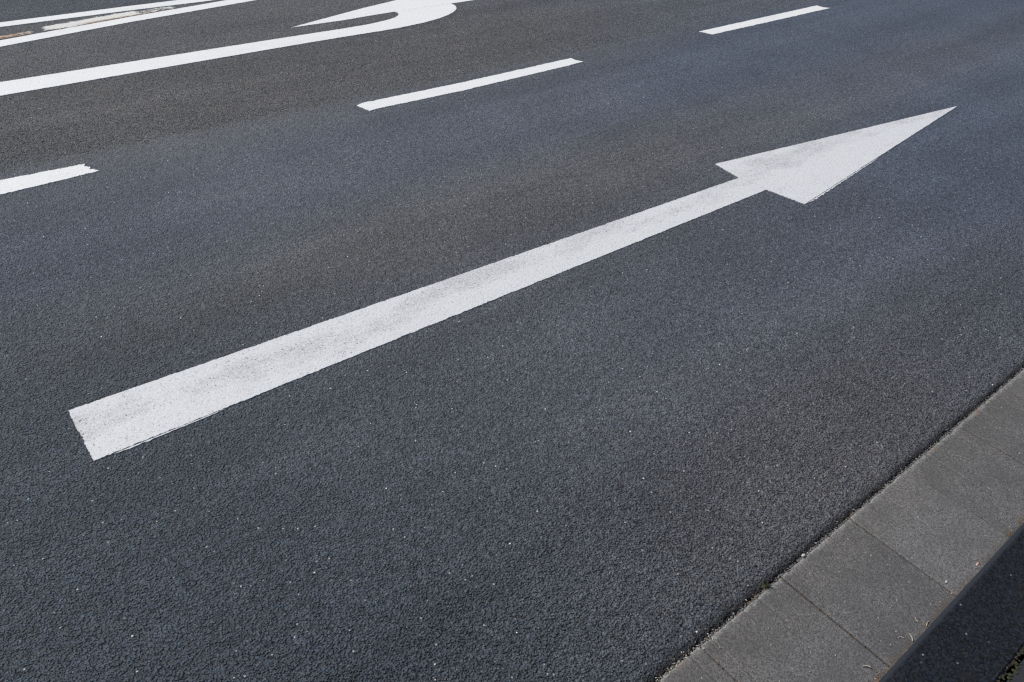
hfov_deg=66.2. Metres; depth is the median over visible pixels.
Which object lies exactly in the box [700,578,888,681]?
gutter slab
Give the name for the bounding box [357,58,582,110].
lane dash
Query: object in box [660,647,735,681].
gutter slab
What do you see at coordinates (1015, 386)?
gutter slab
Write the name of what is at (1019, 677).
pavement
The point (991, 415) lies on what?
gutter slab
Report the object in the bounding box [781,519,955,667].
gutter slab
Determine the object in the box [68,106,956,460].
straight arrow
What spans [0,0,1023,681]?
road
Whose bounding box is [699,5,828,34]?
lane dash
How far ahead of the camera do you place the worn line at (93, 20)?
4.95 m
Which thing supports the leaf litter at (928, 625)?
on the gutter slab at (980, 478)
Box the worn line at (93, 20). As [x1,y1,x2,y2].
[0,6,173,38]
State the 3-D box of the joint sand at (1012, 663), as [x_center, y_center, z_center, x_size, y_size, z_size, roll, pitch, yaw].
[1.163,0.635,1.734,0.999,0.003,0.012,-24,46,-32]
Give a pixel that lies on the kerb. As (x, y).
(973, 631)
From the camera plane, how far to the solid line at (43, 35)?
4.95 m
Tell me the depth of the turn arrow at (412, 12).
4.81 m
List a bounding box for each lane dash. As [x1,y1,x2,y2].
[0,164,97,194]
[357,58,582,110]
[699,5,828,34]
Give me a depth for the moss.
1.65 m
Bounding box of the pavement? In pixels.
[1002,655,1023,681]
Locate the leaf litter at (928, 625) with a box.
[867,519,1021,681]
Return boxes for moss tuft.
[762,581,770,589]
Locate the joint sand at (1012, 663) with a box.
[996,645,1023,681]
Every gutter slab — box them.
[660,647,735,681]
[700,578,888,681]
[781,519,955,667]
[849,470,1009,595]
[907,426,1023,536]
[958,388,1023,464]
[1003,370,1023,399]
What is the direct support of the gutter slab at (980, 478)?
on the bedding
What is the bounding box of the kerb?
[879,523,1023,681]
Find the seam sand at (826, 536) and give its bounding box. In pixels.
[656,368,1023,681]
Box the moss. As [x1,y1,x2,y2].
[1002,647,1023,681]
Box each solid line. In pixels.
[0,0,214,27]
[0,0,256,46]
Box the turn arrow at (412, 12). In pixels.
[0,0,473,95]
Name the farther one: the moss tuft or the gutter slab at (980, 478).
the gutter slab at (980, 478)
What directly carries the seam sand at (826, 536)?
on the road
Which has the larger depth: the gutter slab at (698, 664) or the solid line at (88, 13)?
the solid line at (88, 13)
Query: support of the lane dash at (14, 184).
on the road
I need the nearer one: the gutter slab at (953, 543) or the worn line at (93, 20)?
the gutter slab at (953, 543)

